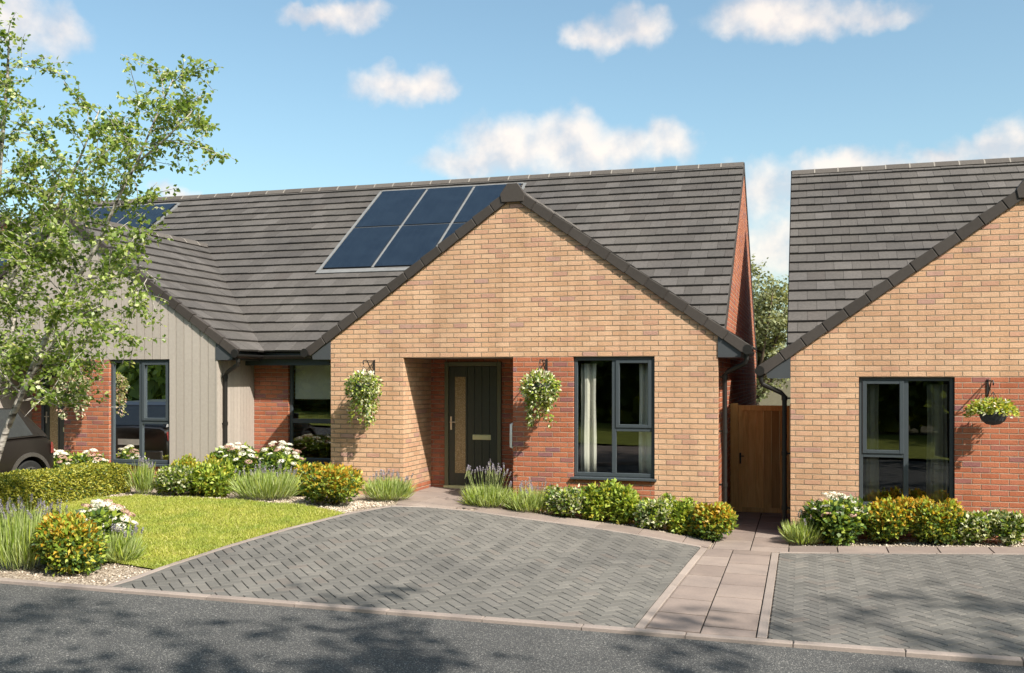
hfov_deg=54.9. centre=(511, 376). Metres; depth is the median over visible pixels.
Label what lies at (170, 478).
variegated shrub
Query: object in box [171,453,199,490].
golden shrub
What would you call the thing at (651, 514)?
variegated shrub
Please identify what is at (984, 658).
kerb
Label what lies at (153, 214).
solar array
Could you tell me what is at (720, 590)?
path
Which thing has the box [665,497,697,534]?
green shrub
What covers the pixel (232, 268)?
clad bungalow
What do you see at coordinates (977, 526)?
variegated shrub
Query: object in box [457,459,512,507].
lavender
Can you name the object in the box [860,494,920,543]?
flowering shrub
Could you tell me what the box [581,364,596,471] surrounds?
curtain
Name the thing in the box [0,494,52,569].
lavender
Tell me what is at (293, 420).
window
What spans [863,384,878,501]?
curtain
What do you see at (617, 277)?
brick bungalow
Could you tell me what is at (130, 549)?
lavender
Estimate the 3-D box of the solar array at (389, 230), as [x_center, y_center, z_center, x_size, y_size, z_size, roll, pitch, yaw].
[-1.754,-3.081,20.165,3.409,2.187,3.084,0,0,16]
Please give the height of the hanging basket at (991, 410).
0.432 m
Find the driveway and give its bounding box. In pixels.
[112,507,699,627]
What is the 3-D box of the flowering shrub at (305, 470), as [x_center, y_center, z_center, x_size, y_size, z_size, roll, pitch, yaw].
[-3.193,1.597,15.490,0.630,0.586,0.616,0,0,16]
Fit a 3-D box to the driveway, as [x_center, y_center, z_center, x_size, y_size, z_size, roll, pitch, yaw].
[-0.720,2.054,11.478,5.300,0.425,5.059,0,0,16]
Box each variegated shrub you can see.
[153,462,195,495]
[543,484,587,517]
[633,492,676,530]
[952,509,998,544]
[986,509,1023,545]
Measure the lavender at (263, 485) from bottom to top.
0.577 m
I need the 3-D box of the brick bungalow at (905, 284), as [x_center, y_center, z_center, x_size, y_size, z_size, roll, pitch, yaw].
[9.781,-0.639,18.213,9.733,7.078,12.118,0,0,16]
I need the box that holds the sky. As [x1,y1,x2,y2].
[0,0,1023,378]
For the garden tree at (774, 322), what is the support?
on the ground at (773, 398)
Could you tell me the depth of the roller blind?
17.29 m
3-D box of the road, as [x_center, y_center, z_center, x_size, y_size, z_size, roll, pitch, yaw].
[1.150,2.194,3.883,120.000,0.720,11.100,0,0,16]
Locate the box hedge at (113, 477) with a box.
[0,461,132,515]
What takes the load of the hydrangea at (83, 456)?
on the planting bed
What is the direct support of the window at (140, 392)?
in the clad bungalow at (232, 268)
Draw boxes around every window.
[111,359,168,466]
[290,365,330,464]
[570,357,656,481]
[859,377,953,510]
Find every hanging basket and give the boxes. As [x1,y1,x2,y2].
[53,371,91,419]
[343,366,383,430]
[518,365,561,429]
[962,392,1019,424]
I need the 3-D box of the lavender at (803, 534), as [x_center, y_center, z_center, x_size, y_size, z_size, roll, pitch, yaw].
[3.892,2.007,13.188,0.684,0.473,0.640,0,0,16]
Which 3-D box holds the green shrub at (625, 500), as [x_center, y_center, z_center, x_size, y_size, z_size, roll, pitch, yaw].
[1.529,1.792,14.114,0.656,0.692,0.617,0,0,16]
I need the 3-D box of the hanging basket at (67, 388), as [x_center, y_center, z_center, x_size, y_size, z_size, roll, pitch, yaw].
[-7.428,0.282,16.698,0.654,0.909,0.632,0,0,16]
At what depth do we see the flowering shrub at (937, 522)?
12.71 m
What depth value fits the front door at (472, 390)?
16.35 m
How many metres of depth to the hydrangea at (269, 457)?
16.07 m
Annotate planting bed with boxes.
[0,485,1023,644]
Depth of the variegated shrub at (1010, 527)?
12.49 m
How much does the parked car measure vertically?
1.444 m
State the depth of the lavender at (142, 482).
15.48 m
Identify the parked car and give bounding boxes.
[0,408,53,493]
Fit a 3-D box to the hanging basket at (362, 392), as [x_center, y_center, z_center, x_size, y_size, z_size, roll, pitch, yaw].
[-2.285,0.334,15.179,0.644,1.013,0.614,0,0,16]
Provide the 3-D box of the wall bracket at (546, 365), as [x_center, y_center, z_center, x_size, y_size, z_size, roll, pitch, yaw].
[0.462,-0.150,14.553,0.024,0.240,0.429,0,0,16]
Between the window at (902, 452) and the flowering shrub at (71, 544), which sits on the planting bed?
the flowering shrub at (71, 544)
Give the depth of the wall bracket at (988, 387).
12.96 m
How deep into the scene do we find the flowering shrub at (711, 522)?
13.39 m
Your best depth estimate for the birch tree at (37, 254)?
10.05 m
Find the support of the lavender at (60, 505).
on the planting bed
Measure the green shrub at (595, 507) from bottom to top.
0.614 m
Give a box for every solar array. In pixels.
[0,202,180,265]
[315,182,526,273]
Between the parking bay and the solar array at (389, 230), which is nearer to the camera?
the parking bay
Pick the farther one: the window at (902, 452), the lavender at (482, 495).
the lavender at (482, 495)
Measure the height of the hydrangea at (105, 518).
0.667 m
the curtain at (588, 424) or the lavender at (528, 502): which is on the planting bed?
the lavender at (528, 502)
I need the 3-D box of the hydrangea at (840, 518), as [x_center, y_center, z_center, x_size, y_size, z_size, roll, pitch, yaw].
[4.317,1.904,13.179,0.947,0.755,0.777,0,0,31]
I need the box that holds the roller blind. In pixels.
[295,365,330,398]
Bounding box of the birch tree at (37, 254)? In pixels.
[0,0,238,459]
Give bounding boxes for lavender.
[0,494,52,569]
[44,499,72,515]
[103,523,148,562]
[124,456,160,493]
[227,462,302,500]
[361,469,418,500]
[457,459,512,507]
[499,477,552,512]
[777,510,826,544]
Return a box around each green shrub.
[188,459,237,497]
[580,481,615,520]
[600,477,640,524]
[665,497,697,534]
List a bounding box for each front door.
[41,364,63,454]
[443,362,501,488]
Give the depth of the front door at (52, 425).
18.74 m
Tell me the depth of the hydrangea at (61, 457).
16.74 m
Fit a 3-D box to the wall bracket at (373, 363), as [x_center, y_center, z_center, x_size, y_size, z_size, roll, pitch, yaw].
[-2.232,-0.150,15.352,0.024,0.240,0.429,0,0,16]
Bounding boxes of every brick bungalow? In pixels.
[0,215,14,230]
[245,162,762,526]
[755,157,1023,538]
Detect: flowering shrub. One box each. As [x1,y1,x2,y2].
[30,510,110,576]
[290,461,321,496]
[301,462,364,504]
[685,501,738,540]
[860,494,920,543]
[906,495,965,544]
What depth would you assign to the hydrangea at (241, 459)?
16.11 m
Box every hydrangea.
[50,449,75,483]
[72,448,108,484]
[75,499,138,542]
[204,441,257,490]
[252,440,306,478]
[799,491,871,545]
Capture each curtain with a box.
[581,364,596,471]
[639,363,650,473]
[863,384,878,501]
[926,384,947,503]
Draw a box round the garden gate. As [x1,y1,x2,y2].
[730,403,790,513]
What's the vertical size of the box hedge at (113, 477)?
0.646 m
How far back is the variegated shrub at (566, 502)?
14.14 m
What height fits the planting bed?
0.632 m
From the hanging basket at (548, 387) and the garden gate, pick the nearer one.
the hanging basket at (548, 387)
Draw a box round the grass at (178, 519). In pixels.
[1,493,344,567]
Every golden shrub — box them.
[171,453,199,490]
[197,455,227,465]
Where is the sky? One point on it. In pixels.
(310, 93)
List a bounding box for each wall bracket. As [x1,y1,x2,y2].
[362,360,374,374]
[539,359,547,372]
[987,379,993,396]
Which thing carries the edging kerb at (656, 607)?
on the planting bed
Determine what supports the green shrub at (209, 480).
on the planting bed
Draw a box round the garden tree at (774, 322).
[751,255,790,404]
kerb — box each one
[0,578,1023,665]
[106,505,1023,638]
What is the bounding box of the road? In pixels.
[0,583,1023,672]
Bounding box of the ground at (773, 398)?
[471,379,790,485]
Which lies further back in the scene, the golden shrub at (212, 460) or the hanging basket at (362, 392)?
the golden shrub at (212, 460)
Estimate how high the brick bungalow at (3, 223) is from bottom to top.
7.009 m
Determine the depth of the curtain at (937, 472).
13.42 m
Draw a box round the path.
[397,487,1023,637]
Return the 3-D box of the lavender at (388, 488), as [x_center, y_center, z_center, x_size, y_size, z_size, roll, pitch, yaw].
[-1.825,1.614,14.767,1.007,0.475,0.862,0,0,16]
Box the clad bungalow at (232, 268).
[0,184,374,481]
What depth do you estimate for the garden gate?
16.31 m
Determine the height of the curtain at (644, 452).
1.660 m
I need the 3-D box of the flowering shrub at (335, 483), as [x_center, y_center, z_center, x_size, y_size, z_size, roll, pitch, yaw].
[-2.618,1.566,14.352,0.940,0.648,0.833,0,0,0]
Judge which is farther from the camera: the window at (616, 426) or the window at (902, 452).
the window at (616, 426)
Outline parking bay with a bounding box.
[768,553,1023,658]

